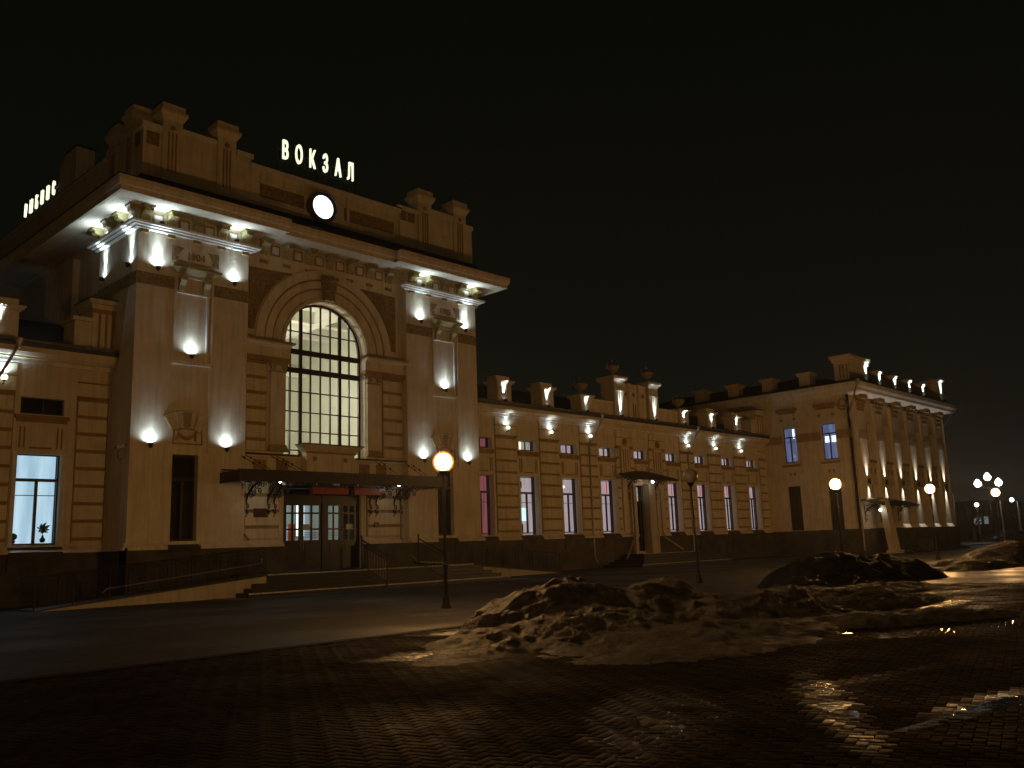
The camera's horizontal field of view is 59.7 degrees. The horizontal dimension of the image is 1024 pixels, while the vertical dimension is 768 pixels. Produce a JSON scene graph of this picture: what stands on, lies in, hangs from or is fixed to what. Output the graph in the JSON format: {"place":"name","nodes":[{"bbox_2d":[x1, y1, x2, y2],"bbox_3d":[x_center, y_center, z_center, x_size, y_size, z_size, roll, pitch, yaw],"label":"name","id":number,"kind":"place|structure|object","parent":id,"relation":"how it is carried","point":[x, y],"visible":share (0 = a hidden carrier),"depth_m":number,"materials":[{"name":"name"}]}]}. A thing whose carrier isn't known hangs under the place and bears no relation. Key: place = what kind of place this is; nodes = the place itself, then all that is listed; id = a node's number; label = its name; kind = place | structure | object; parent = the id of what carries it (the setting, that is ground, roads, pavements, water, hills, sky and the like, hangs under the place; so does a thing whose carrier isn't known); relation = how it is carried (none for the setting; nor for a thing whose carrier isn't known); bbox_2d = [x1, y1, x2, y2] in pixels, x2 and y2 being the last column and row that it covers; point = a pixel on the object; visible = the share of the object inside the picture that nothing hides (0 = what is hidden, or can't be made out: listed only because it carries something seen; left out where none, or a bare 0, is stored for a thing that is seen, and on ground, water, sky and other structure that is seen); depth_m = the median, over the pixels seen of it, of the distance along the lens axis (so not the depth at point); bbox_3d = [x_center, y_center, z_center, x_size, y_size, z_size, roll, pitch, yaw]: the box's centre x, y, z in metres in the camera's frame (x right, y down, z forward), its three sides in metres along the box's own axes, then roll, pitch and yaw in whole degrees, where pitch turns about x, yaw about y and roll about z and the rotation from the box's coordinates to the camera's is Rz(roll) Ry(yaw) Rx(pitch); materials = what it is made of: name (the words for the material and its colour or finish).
{"place":"outdoors","nodes":[
{"label":"outdoors","id":0,"kind":"place"},
{"bbox_2d":[0,540,1013,679],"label":"forecourt","id":1,"kind":"structure","parent":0,"point":[45,643],"depth_m":23.41,"materials":[{"name":"grey asphalt"}]},
{"bbox_2d":[18,548,266,611],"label":"wheelchair ramp","id":2,"kind":"structure","parent":1,"relation":"on","point":[223,588],"depth_m":33.45,"materials":[{"name":"stone"}]},
{"bbox_2d":[231,563,510,597],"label":"entrance steps","id":3,"kind":"structure","parent":1,"relation":"on","point":[302,582],"depth_m":39.34,"materials":[{"name":"stone"}]},
{"bbox_2d":[361,535,387,587],"bbox_3d":[-6.194,7.962,40.127,1.950,2.360,0.100,-12,-14,43],"label":"stair railing","id":4,"kind":"object","parent":3,"relation":"on","point":[386,563],"visible":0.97,"depth_m":40.08,"materials":[{"name":"black metal"}]},
{"bbox_2d":[417,534,443,577],"bbox_3d":[-3.849,8.316,42.535,1.950,2.360,0.100,-12,-14,43],"label":"stair railing","id":5,"kind":"object","parent":3,"relation":"on","point":[431,555],"visible":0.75,"depth_m":42.66,"materials":[{"name":"black metal"}]},
{"bbox_2d":[217,578,529,599],"bbox_3d":[-5.332,9.040,39.662,2.200,0.001,16.200,-12,-14,43],"label":"step apron","id":6,"kind":"object","parent":1,"relation":"on","point":[363,590],"visible":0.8,"depth_m":37.61,"materials":[{"name":"grey concrete"}]},
{"bbox_2d":[435,454,451,607],"bbox_3d":[-1.884,4.040,24.965,0.610,4.335,0.610,-12,-14,43],"label":"street lamp","id":7,"kind":"object","parent":1,"relation":"on","point":[443,461],"visible":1,"depth_m":24.98,"materials":[{"name":"black metal"}]},
{"bbox_2d":[0,100,959,607],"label":"train station","id":8,"kind":"object","parent":1,"relation":"on","point":[310,342],"visible":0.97,"depth_m":44.82,"materials":[{"name":"beige paint"}]},
{"bbox_2d":[1,374,7,383],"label":"ball wall light","id":9,"kind":"object","parent":8,"relation":"attached to","point":[4,377],"visible":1,"depth_m":34.65,"materials":[{"name":"white glass"}]},
{"bbox_2d":[12,533,16,543],"bbox_3d":[-19.433,6.019,34.792,0.240,0.405,0.243,-7,-11,25],"label":"potted plant","id":10,"kind":"object","parent":8,"relation":"on","point":[14,537],"visible":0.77,"depth_m":34.74,"materials":[{"name":"green plant"}]},
{"bbox_2d":[12,454,58,544],"bbox_3d":[-19.160,4.637,35.616,0.840,3.960,1.920,-12,-14,43],"label":"window","id":11,"kind":"structure","parent":8,"relation":"in","point":[35,474],"depth_m":35.95,"materials":[{"name":"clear glass"}]},
{"bbox_2d":[24,181,58,219],"bbox_3d":[-24.723,-9.486,47.539,4.960,1.261,0.965,-12,-14,43],"label":"rooftop sign","id":12,"kind":"object","parent":8,"relation":"attached to","point":[41,201],"visible":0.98,"depth_m":47.07,"materials":[{"name":"white"}]},
{"bbox_2d":[20,397,62,415],"bbox_3d":[-19.063,0.947,36.148,0.380,1.080,1.900,-12,-14,43],"label":"window","id":13,"kind":"structure","parent":8,"relation":"in","point":[28,405],"depth_m":36.20,"materials":[{"name":"black glass"}]},
{"bbox_2d":[37,522,49,542],"bbox_3d":[-18.684,5.909,35.611,0.228,0.823,0.503,-7,-12,27],"label":"potted plant","id":14,"kind":"object","parent":8,"relation":"on","point":[43,529],"visible":1,"depth_m":35.56,"materials":[{"name":"green plant"}]},
{"bbox_2d":[115,444,126,459],"bbox_3d":[-15.804,2.728,36.041,0.140,0.668,0.503,-12,-14,43],"label":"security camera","id":15,"kind":"object","parent":8,"relation":"attached to","point":[120,446],"visible":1,"depth_m":36.00,"materials":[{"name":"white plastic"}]},
{"bbox_2d":[167,455,200,551],"bbox_3d":[-13.882,4.910,37.545,0.830,4.180,1.390,-12,-14,43],"label":"window","id":16,"kind":"structure","parent":8,"relation":"in","point":[182,484],"depth_m":37.85,"materials":[{"name":"black glass"}]},
{"bbox_2d":[254,508,266,516],"bbox_3d":[-11.317,5.792,40.131,0.045,0.390,0.640,-12,-14,43],"label":"plaque","id":17,"kind":"object","parent":8,"relation":"attached to","point":[260,512],"visible":1,"depth_m":40.12,"materials":[{"name":"brown metal"}]},
{"bbox_2d":[284,503,300,570],"bbox_3d":[-10.191,7.079,41.470,0.164,3.100,0.920,-12,-14,43],"label":"entrance door","id":18,"kind":"structure","parent":8,"relation":"in","point":[294,546],"depth_m":41.47,"materials":[{"name":"brown wood"}]},
{"bbox_2d":[301,503,321,569],"bbox_3d":[-9.473,7.187,42.207,0.164,3.100,1.110,-12,-14,43],"label":"entrance door","id":19,"kind":"structure","parent":8,"relation":"in","point":[310,549],"depth_m":42.14,"materials":[{"name":"brown wood"}]},
{"bbox_2d":[271,139,355,192],"bbox_3d":[-10.236,-11.032,46.157,0.967,1.813,4.780,-12,-14,43],"label":"rooftop sign","id":20,"kind":"object","parent":8,"relation":"attached to","point":[312,160],"visible":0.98,"depth_m":45.68,"materials":[{"name":"glowing white plastic"}]},
{"bbox_2d":[306,191,337,223],"bbox_3d":[-9.545,-8.846,44.797,0.460,1.620,1.620,-12,-14,43],"label":"wall clock","id":21,"kind":"object","parent":8,"relation":"attached to","point":[321,206],"depth_m":44.68,"materials":[{"name":"white"}]},
{"bbox_2d":[285,305,359,457],"bbox_3d":[-9.524,-0.174,44.330,0.130,7.700,4.800,-12,-14,43],"label":"arched window","id":22,"kind":"structure","parent":8,"relation":"in","point":[299,351],"depth_m":44.52,"materials":[{"name":"clear glass"}]},
{"bbox_2d":[219,454,447,516],"bbox_3d":[-8.112,4.831,42.358,2.100,2.872,11.800,-12,-14,43],"label":"entrance canopy","id":23,"kind":"object","parent":8,"relation":"attached to","point":[287,477],"visible":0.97,"depth_m":40.70,"materials":[{"name":"black metal"}]},
{"bbox_2d":[312,483,348,494],"bbox_3d":[-8.513,4.753,41.847,0.100,0.830,2.000,-12,-14,43],"label":"hanging sign","id":24,"kind":"object","parent":23,"relation":"hanging from","point":[324,489],"visible":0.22,"depth_m":41.74,"materials":[{"name":"red"}]},
{"bbox_2d":[353,484,385,494],"bbox_3d":[-6.917,4.994,43.486,0.100,0.830,1.900,-12,-14,43],"label":"hanging sign","id":25,"kind":"object","parent":23,"relation":"hanging from","point":[363,490],"visible":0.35,"depth_m":43.32,"materials":[{"name":"red"}]},
{"bbox_2d":[326,503,340,568],"bbox_3d":[-8.609,7.318,43.094,0.164,3.100,0.860,-12,-14,43],"label":"entrance door","id":26,"kind":"structure","parent":8,"relation":"in","point":[333,547],"depth_m":43.06,"materials":[{"name":"brown wood"}]},
{"bbox_2d":[341,503,356,567],"bbox_3d":[-7.981,7.413,43.738,0.164,3.100,0.910,-12,-14,43],"label":"entrance door","id":27,"kind":"structure","parent":8,"relation":"in","point":[348,546],"depth_m":43.70,"materials":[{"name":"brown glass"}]},
{"bbox_2d":[437,468,458,542],"bbox_3d":[-3.681,6.451,48.016,0.830,4.180,1.390,-12,-14,43],"label":"window","id":28,"kind":"structure","parent":8,"relation":"in","point":[440,493],"depth_m":48.29,"materials":[{"name":"black glass"}]},
{"bbox_2d":[479,437,487,447],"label":"window","id":29,"kind":"structure","parent":8,"relation":"in","point":[481,440],"depth_m":54.04,"materials":[{"name":"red glass"}]},
{"bbox_2d":[480,475,489,534],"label":"window","id":30,"kind":"structure","parent":8,"relation":"in","point":[483,499],"depth_m":53.40,"materials":[{"name":"pink glass"}]},
{"bbox_2d":[519,441,531,450],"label":"window","id":31,"kind":"structure","parent":8,"relation":"in","point":[525,445],"depth_m":56.70,"materials":[{"name":"white glass"}]},
{"bbox_2d":[520,477,534,534],"bbox_3d":[0.822,7.586,55.809,0.390,3.900,1.620,-12,-14,43],"label":"window","id":32,"kind":"structure","parent":8,"relation":"in","point":[526,492],"depth_m":56.14,"materials":[{"name":"pink glass"}]},
{"bbox_2d":[561,444,572,453],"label":"window","id":33,"kind":"structure","parent":8,"relation":"in","point":[565,449],"depth_m":59.50,"materials":[{"name":"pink glass"}]},
{"bbox_2d":[563,479,576,533],"bbox_3d":[3.598,8.006,58.658,0.390,3.900,1.620,-12,-14,43],"label":"window","id":34,"kind":"structure","parent":8,"relation":"in","point":[568,505],"depth_m":58.95,"materials":[{"name":"purple glass"}]},
{"bbox_2d":[572,377,587,393],"bbox_3d":[4.670,0.168,61.574,1.107,1.360,1.120,-2,-10,2],"label":"parapet urn","id":35,"kind":"object","parent":8,"relation":"on","point":[579,386],"visible":0.94,"depth_m":61.25,"materials":[{"name":"stone"}]},
{"bbox_2d":[599,448,609,456],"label":"window","id":36,"kind":"structure","parent":8,"relation":"in","point":[602,451],"depth_m":62.43,"materials":[{"name":"white glass"}]},
{"bbox_2d":[601,480,613,532],"bbox_3d":[6.373,8.425,61.508,0.390,3.900,1.620,-12,-14,43],"label":"window","id":37,"kind":"structure","parent":8,"relation":"in","point":[605,496],"depth_m":61.80,"materials":[{"name":"purple glass"}]},
{"bbox_2d":[604,359,618,374],"bbox_3d":[7.233,-1.127,64.575,1.107,1.360,1.120,-2,-10,2],"label":"parapet urn","id":38,"kind":"object","parent":8,"relation":"on","point":[611,368],"visible":0.88,"depth_m":64.22,"materials":[{"name":"stone"}]},
{"bbox_2d":[634,451,643,459],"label":"window","id":39,"kind":"structure","parent":8,"relation":"in","point":[637,455],"depth_m":65.29,"materials":[{"name":"white glass"}]},
{"bbox_2d":[636,486,644,550],"bbox_3d":[8.804,9.613,63.851,0.390,5.050,1.700,-12,-14,43],"label":"side door","id":40,"kind":"structure","parent":8,"relation":"in","point":[641,540],"depth_m":64.31,"materials":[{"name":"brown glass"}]},
{"bbox_2d":[639,366,652,381],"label":"parapet urn","id":41,"kind":"object","parent":8,"relation":"on","point":[645,374],"visible":0.91,"depth_m":67.23,"materials":[{"name":"stone"}]},
{"bbox_2d":[618,471,677,499],"bbox_3d":[9.773,7.275,63.882,1.220,2.210,5.900,-12,-14,43],"label":"side canopy","id":42,"kind":"object","parent":8,"relation":"attached to","point":[642,475],"visible":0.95,"depth_m":63.21,"materials":[{"name":"black metal"}]},
{"bbox_2d":[665,453,673,461],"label":"window","id":43,"kind":"structure","parent":8,"relation":"in","point":[668,456],"depth_m":68.08,"materials":[{"name":"white glass"}]},
{"bbox_2d":[668,483,678,530],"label":"window","id":44,"kind":"structure","parent":8,"relation":"in","point":[671,497],"depth_m":67.52,"materials":[{"name":"pink glass"}]},
{"bbox_2d":[670,394,683,409],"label":"parapet urn","id":45,"kind":"object","parent":8,"relation":"on","point":[677,402],"visible":0.94,"depth_m":69.80,"materials":[{"name":"stone"}]},
{"bbox_2d":[694,456,702,463],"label":"window","id":46,"kind":"structure","parent":8,"relation":"in","point":[697,458],"depth_m":71.01,"materials":[{"name":"white glass"}]},
{"bbox_2d":[697,485,706,530],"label":"window","id":47,"kind":"structure","parent":8,"relation":"in","point":[700,503],"depth_m":70.34,"materials":[{"name":"purple glass"}]},
{"bbox_2d":[721,458,728,465],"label":"window","id":48,"kind":"structure","parent":8,"relation":"in","point":[723,459],"depth_m":73.84,"materials":[{"name":"white glass"}]},
{"bbox_2d":[724,486,733,529],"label":"window","id":49,"kind":"structure","parent":8,"relation":"in","point":[727,505],"depth_m":73.16,"materials":[{"name":"purple glass"}]},
{"bbox_2d":[746,460,752,467],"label":"window","id":50,"kind":"structure","parent":8,"relation":"in","point":[747,461],"depth_m":76.71,"materials":[{"name":"white glass"}]},
{"bbox_2d":[749,487,757,528],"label":"window","id":51,"kind":"structure","parent":8,"relation":"in","point":[750,488],"depth_m":76.04,"materials":[{"name":"purple glass"}]},
{"bbox_2d":[783,428,797,462],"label":"window","id":52,"kind":"structure","parent":8,"relation":"in","point":[790,443],"depth_m":77.03,"materials":[{"name":"blue glass"}]},
{"bbox_2d":[789,486,803,530],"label":"window","id":53,"kind":"structure","parent":8,"relation":"in","point":[794,492],"depth_m":76.02,"materials":[{"name":"black glass"}]},
{"bbox_2d":[822,423,837,459],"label":"window","id":54,"kind":"structure","parent":8,"relation":"in","point":[830,448],"depth_m":74.66,"materials":[{"name":"blue glass"}]},
{"bbox_2d":[829,484,844,529],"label":"window","id":55,"kind":"structure","parent":8,"relation":"in","point":[832,494],"depth_m":73.59,"materials":[{"name":"black glass"}]},
{"bbox_2d":[861,497,919,521],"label":"side canopy","id":56,"kind":"object","parent":8,"relation":"attached to","point":[901,503],"visible":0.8,"depth_m":73.68,"materials":[{"name":"black metal"}]},
{"bbox_2d":[455,543,561,575],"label":"wheelchair ramp","id":57,"kind":"structure","parent":1,"relation":"on","point":[509,571],"depth_m":49.71,"materials":[{"name":"stone"}]},
{"bbox_2d":[603,551,732,567],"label":"side steps","id":58,"kind":"structure","parent":1,"relation":"on","point":[659,559],"depth_m":60.67,"materials":[{"name":"stone"}]},
{"bbox_2d":[682,468,702,582],"bbox_3d":[6.955,5.383,34.036,0.580,4.320,0.580,-12,-12,43],"label":"street lamp","id":59,"kind":"object","parent":1,"relation":"on","point":[690,476],"visible":1,"depth_m":34.06,"materials":[{"name":"black metal"}]},
{"bbox_2d":[830,479,842,551],"bbox_3d":[15.813,6.712,43.130,0.610,4.335,0.610,-12,-14,43],"label":"street lamp","id":60,"kind":"object","parent":1,"relation":"on","point":[835,484],"visible":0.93,"depth_m":43.25,"materials":[{"name":"black metal"}]},
{"bbox_2d":[878,499,903,552],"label":"canopy pier","id":61,"kind":"structure","parent":1,"relation":"on","point":[893,543],"depth_m":71.75,"materials":[{"name":"beige paint"}]},
{"bbox_2d":[886,547,929,552],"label":"steps","id":62,"kind":"structure","parent":1,"relation":"on","point":[917,549],"depth_m":73.37,"materials":[{"name":"stone"}]},
{"bbox_2d":[925,485,940,559],"bbox_3d":[24.287,7.914,51.403,0.610,4.335,0.610,-12,-14,43],"label":"street lamp","id":63,"kind":"object","parent":1,"relation":"on","point":[929,489],"visible":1,"depth_m":51.44,"materials":[{"name":"black metal"}]},
{"bbox_2d":[919,538,970,550],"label":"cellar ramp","id":64,"kind":"structure","parent":1,"relation":"on","point":[926,543],"depth_m":75.30,"materials":[{"name":"concrete"}]},
{"bbox_2d":[952,494,956,525],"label":"distant lamp","id":65,"kind":"object","parent":1,"relation":"on","point":[954,510],"visible":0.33,"depth_m":119.61,"materials":[{"name":"metal"}]},
{"bbox_2d":[955,495,994,540],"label":"bare tree","id":66,"kind":"object","parent":1,"relation":"on","point":[972,514],"visible":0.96,"depth_m":126.72,"materials":[{"name":"brown plant"}]},
{"bbox_2d":[974,503,981,541],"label":"distant lamp","id":67,"kind":"object","parent":1,"relation":"on","point":[976,504],"visible":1,"depth_m":119.41,"materials":[{"name":"metal"}]},
{"bbox_2d":[964,542,998,545],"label":"kerb","id":68,"kind":"structure","parent":1,"relation":"on","point":[980,544],"depth_m":96.04,"materials":[{"name":"grey concrete"}]},
{"bbox_2d":[974,473,1001,541],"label":"three headed lamp","id":69,"kind":"object","parent":1,"relation":"on","point":[998,482],"visible":1,"depth_m":119.30,"materials":[{"name":"black metal"}]},
{"bbox_2d":[968,530,1023,540],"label":"hedge","id":70,"kind":"object","parent":1,"relation":"on","point":[1015,535],"visible":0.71,"depth_m":121.97,"materials":[{"name":"green plant"}]},
{"bbox_2d":[992,489,1002,541],"bbox_3d":[32.686,9.157,59.883,0.610,4.335,0.610,-12,-14,43],"label":"street lamp","id":71,"kind":"object","parent":1,"relation":"on","point":[995,492],"visible":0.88,"depth_m":60.01,"materials":[{"name":"black metal"}]},
{"bbox_2d":[999,500,1005,540],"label":"distant lamp","id":72,"kind":"object","parent":1,"relation":"on","point":[1002,520],"visible":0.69,"depth_m":119.49,"materials":[{"name":"metal"}]},
{"bbox_2d":[1010,498,1021,530],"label":"distant lamp","id":73,"kind":"object","parent":1,"relation":"on","point":[1011,499],"visible":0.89,"depth_m":119.61,"materials":[{"name":"metal"}]},
{"bbox_2d":[0,583,1023,767],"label":"brick paving","id":74,"kind":"structure","parent":0,"point":[334,705],"depth_m":9.03,"materials":[{"name":"ceramic"}]},
{"bbox_2d":[607,739,638,761],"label":"puddle","id":75,"kind":"object","parent":74,"relation":"on","point":[633,753],"visible":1,"depth_m":7.11,"materials":[{"name":"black liquid"}]},
{"bbox_2d":[637,716,686,733],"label":"puddle","id":76,"kind":"object","parent":74,"relation":"on","point":[645,720],"visible":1,"depth_m":8.00,"materials":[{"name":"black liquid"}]},
{"bbox_2d":[411,575,1023,666],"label":"snow heap","id":77,"kind":"object","parent":74,"relation":"on","point":[662,619],"visible":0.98,"depth_m":15.94,"materials":[{"name":"white snow"}]},
{"bbox_2d":[830,710,859,720],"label":"puddle","id":78,"kind":"object","parent":74,"relation":"on","point":[850,714],"visible":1,"depth_m":8.06,"materials":[{"name":"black liquid"}]},
{"bbox_2d":[839,620,1012,637],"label":"puddle","id":79,"kind":"object","parent":74,"relation":"on","point":[880,635],"visible":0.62,"depth_m":14.51,"materials":[{"name":"black liquid"}]},
{"bbox_2d":[884,695,1023,733],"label":"puddle","id":80,"kind":"object","parent":74,"relation":"on","point":[1001,704],"visible":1,"depth_m":8.02,"materials":[{"name":"black liquid"}]},
{"bbox_2d":[0,0,1023,549],"label":"sky","id":81,"kind":"structure","parent":0,"point":[711,195],"materials":[{"name":"black"}]},
{"bbox_2d":[350,539,1000,567],"bbox_3d":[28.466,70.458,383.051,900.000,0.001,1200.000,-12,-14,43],"label":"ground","id":82,"kind":"structure","parent":0,"point":[963,540],"depth_m":146.54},
{"bbox_2d":[0,568,939,683],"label":"curb","id":83,"kind":"structure","parent":82,"relation":"on","point":[166,661],"depth_m":14.59,"materials":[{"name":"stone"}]},
{"bbox_2d":[954,500,1023,538],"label":"distant building","id":84,"kind":"structure","parent":82,"relation":"on","point":[965,530],"depth_m":162.74,"materials":[{"name":"grey"}]},
{"bbox_2d":[1002,504,1023,530],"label":"bare tree","id":85,"kind":"object","parent":82,"relation":"on","point":[1013,514],"visible":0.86,"depth_m":131.29,"materials":[{"name":"brown plant"}]},
{"bbox_2d":[919,567,1023,722],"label":"paving bed","id":86,"kind":"object","parent":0,"point":[1011,575],"depth_m":31.11,"materials":[{"name":"white snow"}]},
{"bbox_2d":[758,551,950,588],"bbox_3d":[11.415,6.329,30.906,4.840,1.112,11.880,-12,-14,43],"label":"snow heap","id":87,"kind":"object","parent":86,"relation":"on","point":[834,569],"visible":0.92,"depth_m":29.31,"materials":[{"name":"white snow"}]},
{"bbox_2d":[933,541,1023,571],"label":"snow heap","id":88,"kind":"object","parent":86,"relation":"on","point":[1004,554],"visible":0.98,"depth_m":40.16,"materials":[{"name":"white snow"}]}
]}

